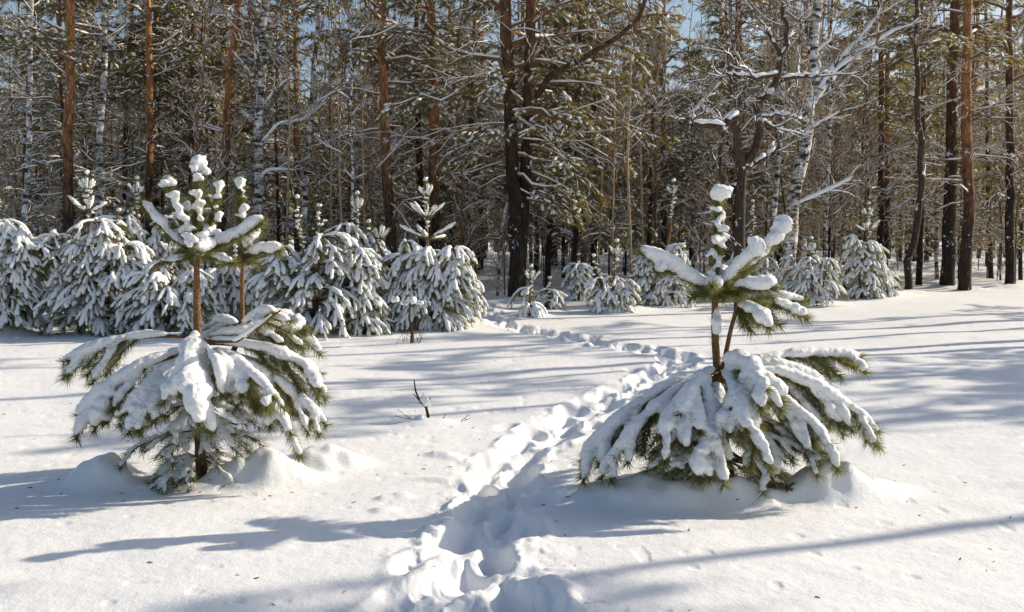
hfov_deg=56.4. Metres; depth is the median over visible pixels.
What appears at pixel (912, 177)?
birch
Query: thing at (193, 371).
young pine
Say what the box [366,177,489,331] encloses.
snowy pine
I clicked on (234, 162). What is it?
bare sapling
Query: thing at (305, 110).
birch
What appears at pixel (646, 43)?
bushy pine
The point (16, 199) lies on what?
bare sapling
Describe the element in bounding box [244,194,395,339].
snowy pine
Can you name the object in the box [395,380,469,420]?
broken sapling
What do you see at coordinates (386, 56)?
tall pine
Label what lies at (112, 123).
bushy pine
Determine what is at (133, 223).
snowy pine
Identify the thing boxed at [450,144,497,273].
bare sapling
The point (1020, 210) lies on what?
bushy pine
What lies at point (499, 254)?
birch
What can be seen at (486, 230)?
bushy pine
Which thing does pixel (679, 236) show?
bare sapling
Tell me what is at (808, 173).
bare sapling
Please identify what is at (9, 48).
tall pine
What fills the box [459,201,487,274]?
bare shrub
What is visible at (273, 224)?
bare sapling
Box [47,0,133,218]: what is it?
birch
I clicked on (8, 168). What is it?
bare sapling
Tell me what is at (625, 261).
bushy pine
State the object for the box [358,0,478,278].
pine tree
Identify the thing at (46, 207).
bare sapling
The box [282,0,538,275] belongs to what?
tall pine
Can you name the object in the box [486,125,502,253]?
bare sapling
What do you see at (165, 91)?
tall pine
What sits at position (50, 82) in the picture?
pine tree
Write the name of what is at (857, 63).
bushy pine
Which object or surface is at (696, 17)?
sky
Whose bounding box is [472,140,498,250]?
bare sapling
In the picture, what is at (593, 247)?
tall pine
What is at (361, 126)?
birch
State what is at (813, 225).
bare sapling
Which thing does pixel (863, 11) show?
tall pine
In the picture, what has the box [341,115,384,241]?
bare sapling
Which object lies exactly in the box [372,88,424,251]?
bushy pine
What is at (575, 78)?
birch
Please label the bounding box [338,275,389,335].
snowy pine
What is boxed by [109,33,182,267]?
bushy pine
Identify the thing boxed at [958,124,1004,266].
bushy pine
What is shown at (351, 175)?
birch
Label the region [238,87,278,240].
bare sapling
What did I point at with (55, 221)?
bare sapling
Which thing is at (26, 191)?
birch
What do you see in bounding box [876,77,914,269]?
bare sapling
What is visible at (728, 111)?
bare sapling
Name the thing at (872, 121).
pine tree
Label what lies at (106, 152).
bare sapling
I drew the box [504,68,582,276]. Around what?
bushy pine
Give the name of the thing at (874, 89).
bushy pine
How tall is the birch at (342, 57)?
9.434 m
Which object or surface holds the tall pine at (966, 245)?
on the snow ground
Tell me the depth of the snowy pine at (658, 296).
21.29 m
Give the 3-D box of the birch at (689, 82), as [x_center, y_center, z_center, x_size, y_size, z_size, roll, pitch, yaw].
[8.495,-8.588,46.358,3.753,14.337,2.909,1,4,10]
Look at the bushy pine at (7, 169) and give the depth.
49.99 m
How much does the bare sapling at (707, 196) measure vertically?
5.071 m
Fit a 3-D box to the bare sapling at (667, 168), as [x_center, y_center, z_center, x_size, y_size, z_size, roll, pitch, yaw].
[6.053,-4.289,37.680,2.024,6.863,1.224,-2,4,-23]
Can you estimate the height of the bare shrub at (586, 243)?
3.081 m
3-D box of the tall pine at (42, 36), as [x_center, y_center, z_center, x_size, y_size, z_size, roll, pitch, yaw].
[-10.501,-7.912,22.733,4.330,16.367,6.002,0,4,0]
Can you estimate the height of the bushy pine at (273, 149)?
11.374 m
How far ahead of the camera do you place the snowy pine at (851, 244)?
22.68 m
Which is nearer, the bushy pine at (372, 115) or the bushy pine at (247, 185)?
the bushy pine at (247, 185)
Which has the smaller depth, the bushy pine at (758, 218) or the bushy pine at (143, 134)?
the bushy pine at (758, 218)
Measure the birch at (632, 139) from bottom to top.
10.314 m
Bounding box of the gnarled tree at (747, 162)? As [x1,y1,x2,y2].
[667,0,874,307]
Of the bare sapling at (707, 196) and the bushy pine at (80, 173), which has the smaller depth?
the bare sapling at (707, 196)
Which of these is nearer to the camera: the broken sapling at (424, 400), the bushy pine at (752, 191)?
the broken sapling at (424, 400)
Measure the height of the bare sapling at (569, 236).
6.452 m
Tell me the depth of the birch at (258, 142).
23.64 m
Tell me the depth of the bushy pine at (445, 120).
44.45 m
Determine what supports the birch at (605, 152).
on the snow ground
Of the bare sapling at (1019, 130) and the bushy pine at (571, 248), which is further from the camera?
the bushy pine at (571, 248)
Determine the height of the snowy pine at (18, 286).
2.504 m
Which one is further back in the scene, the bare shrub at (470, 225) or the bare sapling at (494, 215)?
the bare sapling at (494, 215)
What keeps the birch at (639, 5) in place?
on the snow ground
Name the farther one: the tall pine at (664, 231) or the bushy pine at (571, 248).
the bushy pine at (571, 248)
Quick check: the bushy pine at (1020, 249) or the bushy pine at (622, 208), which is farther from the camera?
the bushy pine at (622, 208)
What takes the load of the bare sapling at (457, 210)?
on the snow ground
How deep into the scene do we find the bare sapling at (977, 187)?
46.64 m
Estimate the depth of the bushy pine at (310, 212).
36.80 m
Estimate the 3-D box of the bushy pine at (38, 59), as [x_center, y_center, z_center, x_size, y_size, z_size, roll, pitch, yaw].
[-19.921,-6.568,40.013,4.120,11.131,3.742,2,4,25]
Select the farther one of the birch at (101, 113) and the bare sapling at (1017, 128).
the bare sapling at (1017, 128)
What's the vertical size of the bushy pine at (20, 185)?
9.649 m
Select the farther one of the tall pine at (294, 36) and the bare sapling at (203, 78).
the tall pine at (294, 36)
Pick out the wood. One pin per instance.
(982, 86)
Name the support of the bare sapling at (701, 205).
on the snow ground
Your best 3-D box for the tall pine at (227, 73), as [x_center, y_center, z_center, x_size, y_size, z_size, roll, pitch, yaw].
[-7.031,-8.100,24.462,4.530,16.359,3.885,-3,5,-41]
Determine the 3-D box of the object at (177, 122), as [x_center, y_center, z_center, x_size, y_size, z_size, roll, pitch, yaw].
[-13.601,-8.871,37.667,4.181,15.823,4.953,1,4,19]
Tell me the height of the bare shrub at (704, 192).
4.546 m
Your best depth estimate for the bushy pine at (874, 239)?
53.70 m
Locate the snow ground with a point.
(904, 526)
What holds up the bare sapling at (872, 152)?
on the snow ground
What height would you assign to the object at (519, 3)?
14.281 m
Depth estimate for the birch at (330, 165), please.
23.80 m
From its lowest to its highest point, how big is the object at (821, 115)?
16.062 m
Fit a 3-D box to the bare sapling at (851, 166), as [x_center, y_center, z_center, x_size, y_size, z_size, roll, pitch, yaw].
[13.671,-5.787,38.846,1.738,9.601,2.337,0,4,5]
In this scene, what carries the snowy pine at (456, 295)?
on the snow ground
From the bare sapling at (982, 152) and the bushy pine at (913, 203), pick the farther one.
the bushy pine at (913, 203)
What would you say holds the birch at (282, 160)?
on the snow ground
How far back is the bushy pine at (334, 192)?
45.52 m
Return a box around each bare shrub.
[169,179,237,285]
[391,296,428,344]
[397,222,432,291]
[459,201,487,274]
[479,203,538,294]
[508,180,570,285]
[552,206,605,270]
[560,211,590,272]
[617,205,637,271]
[685,132,749,275]
[726,194,776,250]
[888,184,934,276]
[934,189,985,278]
[981,212,1004,279]
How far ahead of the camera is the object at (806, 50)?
43.49 m
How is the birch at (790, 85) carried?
on the snow ground
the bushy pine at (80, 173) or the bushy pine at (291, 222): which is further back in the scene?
the bushy pine at (80, 173)
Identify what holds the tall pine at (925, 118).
on the snow ground
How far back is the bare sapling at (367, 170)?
25.61 m
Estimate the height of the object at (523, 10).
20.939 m
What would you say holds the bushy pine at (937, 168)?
on the snow ground
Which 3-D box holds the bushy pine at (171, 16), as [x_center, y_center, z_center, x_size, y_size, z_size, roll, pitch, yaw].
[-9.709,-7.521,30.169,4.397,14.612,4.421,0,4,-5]
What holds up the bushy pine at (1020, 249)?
on the snow ground
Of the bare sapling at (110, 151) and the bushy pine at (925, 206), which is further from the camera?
the bare sapling at (110, 151)
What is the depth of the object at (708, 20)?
47.59 m
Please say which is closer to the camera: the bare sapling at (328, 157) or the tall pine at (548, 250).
the tall pine at (548, 250)
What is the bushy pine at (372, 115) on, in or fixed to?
on the snow ground
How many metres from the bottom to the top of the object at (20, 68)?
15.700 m
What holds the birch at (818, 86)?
on the snow ground
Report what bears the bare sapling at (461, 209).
on the snow ground
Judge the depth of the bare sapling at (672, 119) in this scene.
30.03 m
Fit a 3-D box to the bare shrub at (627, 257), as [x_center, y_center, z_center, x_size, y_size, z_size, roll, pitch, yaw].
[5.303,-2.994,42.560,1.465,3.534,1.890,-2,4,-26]
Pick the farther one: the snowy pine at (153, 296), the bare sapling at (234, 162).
the bare sapling at (234, 162)
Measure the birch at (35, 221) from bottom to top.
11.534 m
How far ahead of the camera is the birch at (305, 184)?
24.68 m
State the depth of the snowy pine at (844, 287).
23.70 m
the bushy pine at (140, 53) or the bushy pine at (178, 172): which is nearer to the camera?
the bushy pine at (140, 53)
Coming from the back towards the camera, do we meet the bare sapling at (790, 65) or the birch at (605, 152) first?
the bare sapling at (790, 65)
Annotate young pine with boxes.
[52,154,334,494]
[570,184,888,502]
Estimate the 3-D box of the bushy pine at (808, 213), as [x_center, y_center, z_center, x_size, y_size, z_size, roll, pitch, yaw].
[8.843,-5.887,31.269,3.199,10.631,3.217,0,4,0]
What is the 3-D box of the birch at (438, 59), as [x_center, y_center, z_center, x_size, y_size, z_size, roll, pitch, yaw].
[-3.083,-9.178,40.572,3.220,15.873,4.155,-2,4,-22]
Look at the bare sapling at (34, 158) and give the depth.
39.20 m
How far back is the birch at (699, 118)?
52.43 m
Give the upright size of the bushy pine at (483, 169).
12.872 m
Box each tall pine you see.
[0,0,121,228]
[0,0,158,243]
[11,0,144,234]
[37,0,209,237]
[49,0,226,256]
[108,0,253,285]
[152,0,317,268]
[223,0,371,257]
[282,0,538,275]
[289,0,468,293]
[347,0,684,296]
[408,0,519,246]
[469,0,625,287]
[519,0,682,277]
[616,0,713,249]
[682,0,786,183]
[823,0,944,273]
[851,0,1003,284]
[870,0,1023,285]
[884,0,1023,290]
[926,0,1023,278]
[937,0,1023,283]
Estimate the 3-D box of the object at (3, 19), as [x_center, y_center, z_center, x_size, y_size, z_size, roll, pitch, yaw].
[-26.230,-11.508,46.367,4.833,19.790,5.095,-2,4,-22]
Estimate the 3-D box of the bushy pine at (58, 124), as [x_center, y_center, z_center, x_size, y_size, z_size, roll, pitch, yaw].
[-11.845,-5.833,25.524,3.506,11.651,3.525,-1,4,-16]
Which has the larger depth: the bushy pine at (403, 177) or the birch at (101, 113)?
the bushy pine at (403, 177)
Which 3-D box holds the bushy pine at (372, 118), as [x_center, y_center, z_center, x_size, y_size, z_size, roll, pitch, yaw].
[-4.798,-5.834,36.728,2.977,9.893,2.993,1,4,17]
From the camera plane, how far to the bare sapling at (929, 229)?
41.76 m
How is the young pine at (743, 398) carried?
on the snow ground
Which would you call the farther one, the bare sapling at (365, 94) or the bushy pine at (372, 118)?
the bushy pine at (372, 118)
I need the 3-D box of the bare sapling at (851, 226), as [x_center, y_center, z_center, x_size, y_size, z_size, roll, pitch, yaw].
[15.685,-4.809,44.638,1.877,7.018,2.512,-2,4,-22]
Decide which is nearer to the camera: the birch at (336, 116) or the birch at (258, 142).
the birch at (258, 142)
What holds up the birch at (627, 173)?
on the snow ground
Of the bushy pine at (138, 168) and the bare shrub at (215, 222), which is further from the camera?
the bushy pine at (138, 168)
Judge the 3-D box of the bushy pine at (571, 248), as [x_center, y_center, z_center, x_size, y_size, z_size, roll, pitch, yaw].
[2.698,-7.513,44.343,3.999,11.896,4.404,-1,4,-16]
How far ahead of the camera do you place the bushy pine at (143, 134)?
48.48 m
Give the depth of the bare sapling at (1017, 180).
38.03 m
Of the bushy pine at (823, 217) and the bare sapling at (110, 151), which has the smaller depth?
the bare sapling at (110, 151)
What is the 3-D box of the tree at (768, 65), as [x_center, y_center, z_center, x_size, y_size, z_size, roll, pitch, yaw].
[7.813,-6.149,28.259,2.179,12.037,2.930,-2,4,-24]
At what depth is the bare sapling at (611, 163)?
40.15 m
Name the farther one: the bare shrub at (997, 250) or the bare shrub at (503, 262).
the bare shrub at (997, 250)
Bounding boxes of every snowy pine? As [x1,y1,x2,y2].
[0,199,54,333]
[16,170,163,336]
[76,176,200,308]
[107,240,224,335]
[201,243,260,325]
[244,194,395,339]
[323,191,392,322]
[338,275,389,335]
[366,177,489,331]
[453,294,482,317]
[505,264,547,317]
[535,276,569,309]
[561,252,593,300]
[583,239,642,313]
[624,178,696,307]
[726,199,779,300]
[772,236,847,306]
[819,257,859,294]
[838,201,890,298]
[857,274,905,296]
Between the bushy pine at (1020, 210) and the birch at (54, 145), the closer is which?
the bushy pine at (1020, 210)
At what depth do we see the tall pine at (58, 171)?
30.66 m
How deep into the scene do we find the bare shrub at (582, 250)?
34.01 m
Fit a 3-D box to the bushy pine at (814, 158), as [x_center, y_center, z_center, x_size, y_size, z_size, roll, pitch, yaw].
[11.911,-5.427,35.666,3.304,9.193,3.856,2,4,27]
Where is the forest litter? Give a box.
[2,360,1010,605]
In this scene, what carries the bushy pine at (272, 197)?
on the snow ground
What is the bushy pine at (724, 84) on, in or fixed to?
on the snow ground
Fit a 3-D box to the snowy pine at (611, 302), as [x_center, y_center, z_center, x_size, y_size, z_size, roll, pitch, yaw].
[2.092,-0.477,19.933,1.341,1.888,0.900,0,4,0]
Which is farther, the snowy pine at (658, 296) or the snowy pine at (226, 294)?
the snowy pine at (658, 296)
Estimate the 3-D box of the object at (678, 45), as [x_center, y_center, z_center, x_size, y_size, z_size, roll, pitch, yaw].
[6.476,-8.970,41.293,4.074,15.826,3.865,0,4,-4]
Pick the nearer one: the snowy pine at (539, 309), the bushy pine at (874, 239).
the snowy pine at (539, 309)
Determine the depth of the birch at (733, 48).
35.64 m
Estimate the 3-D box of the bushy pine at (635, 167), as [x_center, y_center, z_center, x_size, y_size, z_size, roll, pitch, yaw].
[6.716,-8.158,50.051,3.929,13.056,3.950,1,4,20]
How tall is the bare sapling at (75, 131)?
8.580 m
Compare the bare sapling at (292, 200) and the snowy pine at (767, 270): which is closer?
the snowy pine at (767, 270)
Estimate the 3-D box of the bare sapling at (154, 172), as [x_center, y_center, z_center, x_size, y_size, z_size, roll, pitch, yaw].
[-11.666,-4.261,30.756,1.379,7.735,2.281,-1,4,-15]
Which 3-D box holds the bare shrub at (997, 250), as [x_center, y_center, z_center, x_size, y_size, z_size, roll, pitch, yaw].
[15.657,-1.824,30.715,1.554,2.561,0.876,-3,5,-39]
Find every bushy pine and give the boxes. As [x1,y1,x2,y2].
[0,0,140,245]
[0,23,56,232]
[0,98,41,231]
[1,14,81,245]
[47,91,109,229]
[49,81,120,211]
[75,69,144,234]
[103,0,205,261]
[108,30,186,213]
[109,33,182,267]
[135,0,276,266]
[140,16,210,268]
[167,3,250,227]
[169,0,246,267]
[181,0,286,240]
[187,12,288,254]
[209,90,268,255]
[227,0,332,265]
[238,0,300,257]
[264,133,289,241]
[289,46,364,242]
[300,136,347,257]
[302,86,366,245]
[307,90,385,242]
[332,0,445,266]
[355,45,416,242]
[358,83,402,232]
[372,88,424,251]
[393,21,451,251]
[397,108,457,247]
[418,26,508,262]
[424,1,499,242]
[424,48,508,275]
[443,30,506,263]
[497,36,559,264]
[504,0,658,289]
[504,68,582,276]
[528,0,618,277]
[533,23,607,259]
[565,100,604,251]
[590,3,712,248]
[599,89,661,274]
[606,36,658,264]
[609,34,673,247]
[615,20,688,265]
[617,56,678,241]
[645,78,731,266]
[647,0,800,264]
[666,55,726,267]
[682,55,777,264]
[696,59,772,237]
[699,102,781,256]
[733,0,823,271]
[792,32,872,257]
[814,119,855,257]
[818,42,877,264]
[835,64,897,262]
[840,79,913,258]
[841,104,890,240]
[874,85,943,260]
[895,55,961,274]
[924,0,1005,256]
[927,12,984,240]
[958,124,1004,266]
[975,0,1023,279]
[977,3,1023,247]
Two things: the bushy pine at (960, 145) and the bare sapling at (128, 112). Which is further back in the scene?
the bushy pine at (960, 145)
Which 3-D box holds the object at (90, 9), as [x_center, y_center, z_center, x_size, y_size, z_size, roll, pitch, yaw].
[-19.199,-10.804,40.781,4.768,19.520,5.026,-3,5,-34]
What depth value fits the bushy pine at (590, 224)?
48.15 m
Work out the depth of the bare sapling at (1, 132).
28.88 m
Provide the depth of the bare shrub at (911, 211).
32.32 m
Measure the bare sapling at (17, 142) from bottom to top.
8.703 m
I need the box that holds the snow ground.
[0,238,1023,611]
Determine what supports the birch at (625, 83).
on the snow ground
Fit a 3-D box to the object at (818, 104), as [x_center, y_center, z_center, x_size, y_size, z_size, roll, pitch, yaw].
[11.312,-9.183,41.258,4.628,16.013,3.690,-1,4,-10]
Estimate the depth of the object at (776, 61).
50.28 m
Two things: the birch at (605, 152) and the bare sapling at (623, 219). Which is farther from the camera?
the bare sapling at (623, 219)
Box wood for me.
[0,0,1023,261]
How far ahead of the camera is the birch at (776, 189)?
25.78 m
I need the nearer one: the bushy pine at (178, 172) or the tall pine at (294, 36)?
the tall pine at (294, 36)
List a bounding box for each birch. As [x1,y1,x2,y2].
[0,0,59,227]
[0,3,78,236]
[23,0,148,216]
[24,4,119,201]
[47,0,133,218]
[200,0,362,272]
[247,0,379,260]
[266,4,307,243]
[267,0,311,292]
[273,43,319,207]
[293,0,417,234]
[309,0,344,275]
[312,0,360,241]
[318,0,361,231]
[337,1,390,233]
[343,0,426,194]
[413,0,462,177]
[471,96,537,295]
[537,22,601,203]
[574,0,680,246]
[580,2,627,272]
[584,0,688,278]
[586,86,615,262]
[587,0,633,275]
[597,19,644,250]
[623,0,660,291]
[653,1,712,268]
[677,16,710,261]
[711,1,768,188]
[721,0,833,266]
[739,0,928,292]
[762,6,829,187]
[786,0,900,284]
[821,24,859,262]
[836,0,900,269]
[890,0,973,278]
[902,66,939,233]
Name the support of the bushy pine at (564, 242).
on the snow ground
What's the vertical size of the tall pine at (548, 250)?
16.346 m
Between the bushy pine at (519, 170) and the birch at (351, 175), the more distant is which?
the bushy pine at (519, 170)
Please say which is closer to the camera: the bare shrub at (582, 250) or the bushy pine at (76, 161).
the bare shrub at (582, 250)
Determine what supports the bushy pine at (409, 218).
on the snow ground
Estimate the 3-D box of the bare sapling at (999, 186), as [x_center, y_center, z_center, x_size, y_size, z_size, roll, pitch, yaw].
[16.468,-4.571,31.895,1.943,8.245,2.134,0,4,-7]
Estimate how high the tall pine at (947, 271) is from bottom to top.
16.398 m
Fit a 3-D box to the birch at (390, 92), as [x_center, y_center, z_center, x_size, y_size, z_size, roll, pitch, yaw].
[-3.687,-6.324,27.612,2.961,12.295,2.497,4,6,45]
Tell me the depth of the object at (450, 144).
38.21 m
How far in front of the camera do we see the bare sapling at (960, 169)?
37.00 m
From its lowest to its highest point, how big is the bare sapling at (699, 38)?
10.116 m
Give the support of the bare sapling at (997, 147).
on the snow ground
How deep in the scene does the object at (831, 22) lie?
46.29 m
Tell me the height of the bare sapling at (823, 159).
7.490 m
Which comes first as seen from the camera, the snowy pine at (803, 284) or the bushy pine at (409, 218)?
the snowy pine at (803, 284)
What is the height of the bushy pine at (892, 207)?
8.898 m
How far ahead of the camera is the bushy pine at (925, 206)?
38.17 m
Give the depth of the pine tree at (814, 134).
34.82 m
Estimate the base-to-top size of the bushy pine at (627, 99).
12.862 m
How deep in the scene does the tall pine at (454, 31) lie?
32.56 m
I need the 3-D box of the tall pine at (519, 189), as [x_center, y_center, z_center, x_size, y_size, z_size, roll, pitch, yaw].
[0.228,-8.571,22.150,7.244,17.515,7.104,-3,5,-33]
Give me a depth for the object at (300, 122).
43.98 m
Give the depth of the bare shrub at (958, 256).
34.05 m
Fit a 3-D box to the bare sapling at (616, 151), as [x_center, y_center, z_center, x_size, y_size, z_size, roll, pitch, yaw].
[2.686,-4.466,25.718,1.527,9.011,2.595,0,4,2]
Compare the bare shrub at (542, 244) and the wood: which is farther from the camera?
the wood
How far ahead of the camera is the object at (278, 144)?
34.26 m
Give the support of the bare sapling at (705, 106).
on the snow ground
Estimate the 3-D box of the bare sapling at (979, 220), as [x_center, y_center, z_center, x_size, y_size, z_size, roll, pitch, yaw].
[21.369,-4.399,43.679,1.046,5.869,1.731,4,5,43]
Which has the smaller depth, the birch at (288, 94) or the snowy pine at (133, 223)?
the snowy pine at (133, 223)
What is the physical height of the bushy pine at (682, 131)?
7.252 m
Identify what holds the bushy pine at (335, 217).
on the snow ground
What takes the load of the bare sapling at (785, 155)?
on the snow ground
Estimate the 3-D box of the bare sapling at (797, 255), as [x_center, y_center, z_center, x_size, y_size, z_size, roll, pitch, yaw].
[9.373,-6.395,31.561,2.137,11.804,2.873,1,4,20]
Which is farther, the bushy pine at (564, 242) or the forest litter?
the bushy pine at (564, 242)
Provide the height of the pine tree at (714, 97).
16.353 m
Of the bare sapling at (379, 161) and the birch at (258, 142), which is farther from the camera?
the bare sapling at (379, 161)
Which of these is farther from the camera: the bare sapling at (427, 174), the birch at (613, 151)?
the bare sapling at (427, 174)
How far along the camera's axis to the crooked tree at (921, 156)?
25.26 m
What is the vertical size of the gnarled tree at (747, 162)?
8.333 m
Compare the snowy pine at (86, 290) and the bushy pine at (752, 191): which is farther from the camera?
the bushy pine at (752, 191)
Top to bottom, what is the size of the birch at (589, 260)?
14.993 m
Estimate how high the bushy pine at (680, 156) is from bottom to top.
9.024 m
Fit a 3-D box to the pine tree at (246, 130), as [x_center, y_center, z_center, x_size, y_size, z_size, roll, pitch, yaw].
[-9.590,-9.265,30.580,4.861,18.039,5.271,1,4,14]
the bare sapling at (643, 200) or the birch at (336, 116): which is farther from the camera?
the birch at (336, 116)
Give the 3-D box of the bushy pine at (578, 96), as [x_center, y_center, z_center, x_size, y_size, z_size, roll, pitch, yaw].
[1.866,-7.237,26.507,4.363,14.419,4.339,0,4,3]
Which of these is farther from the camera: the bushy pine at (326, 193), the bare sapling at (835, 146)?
the bushy pine at (326, 193)
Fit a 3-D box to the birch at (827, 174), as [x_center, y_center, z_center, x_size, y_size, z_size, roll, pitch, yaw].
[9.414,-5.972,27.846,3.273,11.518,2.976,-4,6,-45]
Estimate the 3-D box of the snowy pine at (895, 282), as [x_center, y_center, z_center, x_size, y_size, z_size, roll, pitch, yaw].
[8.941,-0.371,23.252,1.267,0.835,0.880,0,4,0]
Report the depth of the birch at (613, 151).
22.75 m
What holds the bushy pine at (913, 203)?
on the snow ground
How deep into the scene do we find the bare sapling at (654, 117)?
27.27 m
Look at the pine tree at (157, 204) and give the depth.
31.00 m
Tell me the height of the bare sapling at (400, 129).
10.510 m
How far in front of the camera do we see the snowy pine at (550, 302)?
20.51 m
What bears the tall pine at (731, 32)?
on the snow ground
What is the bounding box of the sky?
[0,0,1023,237]
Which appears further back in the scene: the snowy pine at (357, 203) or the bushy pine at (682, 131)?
the bushy pine at (682, 131)
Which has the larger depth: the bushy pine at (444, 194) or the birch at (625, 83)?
the birch at (625, 83)
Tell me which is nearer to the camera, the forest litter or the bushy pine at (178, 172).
the forest litter
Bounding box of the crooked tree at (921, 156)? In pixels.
[894,0,972,289]
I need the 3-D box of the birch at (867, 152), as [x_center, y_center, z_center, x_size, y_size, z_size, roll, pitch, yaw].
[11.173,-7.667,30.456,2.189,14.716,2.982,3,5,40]
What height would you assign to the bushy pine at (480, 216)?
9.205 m
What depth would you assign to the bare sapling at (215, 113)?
32.00 m
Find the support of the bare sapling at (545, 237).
on the snow ground
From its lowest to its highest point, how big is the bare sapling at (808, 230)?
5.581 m
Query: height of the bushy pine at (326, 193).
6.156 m
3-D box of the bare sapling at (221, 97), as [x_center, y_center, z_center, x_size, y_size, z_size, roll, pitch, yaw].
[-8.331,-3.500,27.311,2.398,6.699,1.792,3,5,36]
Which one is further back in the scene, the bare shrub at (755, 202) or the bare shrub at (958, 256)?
the bare shrub at (958, 256)
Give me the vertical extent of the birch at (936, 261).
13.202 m
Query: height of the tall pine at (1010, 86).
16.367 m
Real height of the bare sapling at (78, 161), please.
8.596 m
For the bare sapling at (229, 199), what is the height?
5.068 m
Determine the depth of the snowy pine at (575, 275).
22.42 m
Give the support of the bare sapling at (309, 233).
on the snow ground
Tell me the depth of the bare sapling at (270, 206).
37.65 m
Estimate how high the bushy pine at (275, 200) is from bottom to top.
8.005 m
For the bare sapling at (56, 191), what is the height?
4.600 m
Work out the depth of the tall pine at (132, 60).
29.57 m
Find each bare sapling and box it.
[0,11,38,217]
[0,58,57,231]
[0,94,39,228]
[0,99,35,217]
[4,0,58,234]
[31,138,78,268]
[35,70,76,240]
[37,151,57,271]
[39,165,77,241]
[55,80,109,218]
[77,56,130,219]
[92,10,165,240]
[102,94,121,226]
[131,53,168,240]
[156,0,249,269]
[189,70,251,254]
[201,24,241,210]
[206,30,271,257]
[216,136,237,253]
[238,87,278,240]
[260,110,288,240]
[263,30,316,239]
[264,178,282,242]
[279,124,321,245]
[309,103,344,212]
[332,0,412,228]
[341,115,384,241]
[344,40,403,244]
[355,10,416,250]
[366,39,409,252]
[412,118,454,245]
[428,0,502,281]
[441,99,483,256]
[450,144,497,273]
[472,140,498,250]
[485,126,507,268]
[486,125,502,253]
[530,157,545,268]
[559,174,587,261]
[582,2,646,275]
[586,0,640,289]
[597,91,630,257]
[617,0,719,288]
[617,10,681,248]
[618,146,631,271]
[627,127,660,252]
[657,115,675,243]
[668,82,698,253]
[678,103,724,272]
[682,0,772,253]
[686,19,727,272]
[692,131,729,263]
[699,73,723,226]
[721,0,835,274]
[726,119,764,247]
[754,13,823,259]
[757,0,832,256]
[769,2,828,263]
[788,113,826,265]
[794,137,822,258]
[797,46,867,264]
[799,65,824,265]
[807,32,875,268]
[826,69,871,264]
[831,138,858,264]
[836,47,898,264]
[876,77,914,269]
[902,88,944,242]
[934,7,986,277]
[957,101,985,237]
[959,82,1018,277]
[973,50,1023,279]
[973,149,984,268]
[980,44,1022,269]
[986,33,1023,278]
[992,66,1023,262]
[996,34,1023,263]
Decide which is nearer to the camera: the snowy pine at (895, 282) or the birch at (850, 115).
the snowy pine at (895, 282)
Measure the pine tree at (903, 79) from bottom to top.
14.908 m
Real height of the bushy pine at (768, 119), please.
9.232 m
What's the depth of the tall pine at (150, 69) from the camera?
26.54 m
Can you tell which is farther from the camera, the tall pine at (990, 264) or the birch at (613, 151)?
the tall pine at (990, 264)
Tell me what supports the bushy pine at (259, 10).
on the snow ground
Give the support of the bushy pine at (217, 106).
on the snow ground
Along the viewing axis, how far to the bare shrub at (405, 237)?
24.57 m

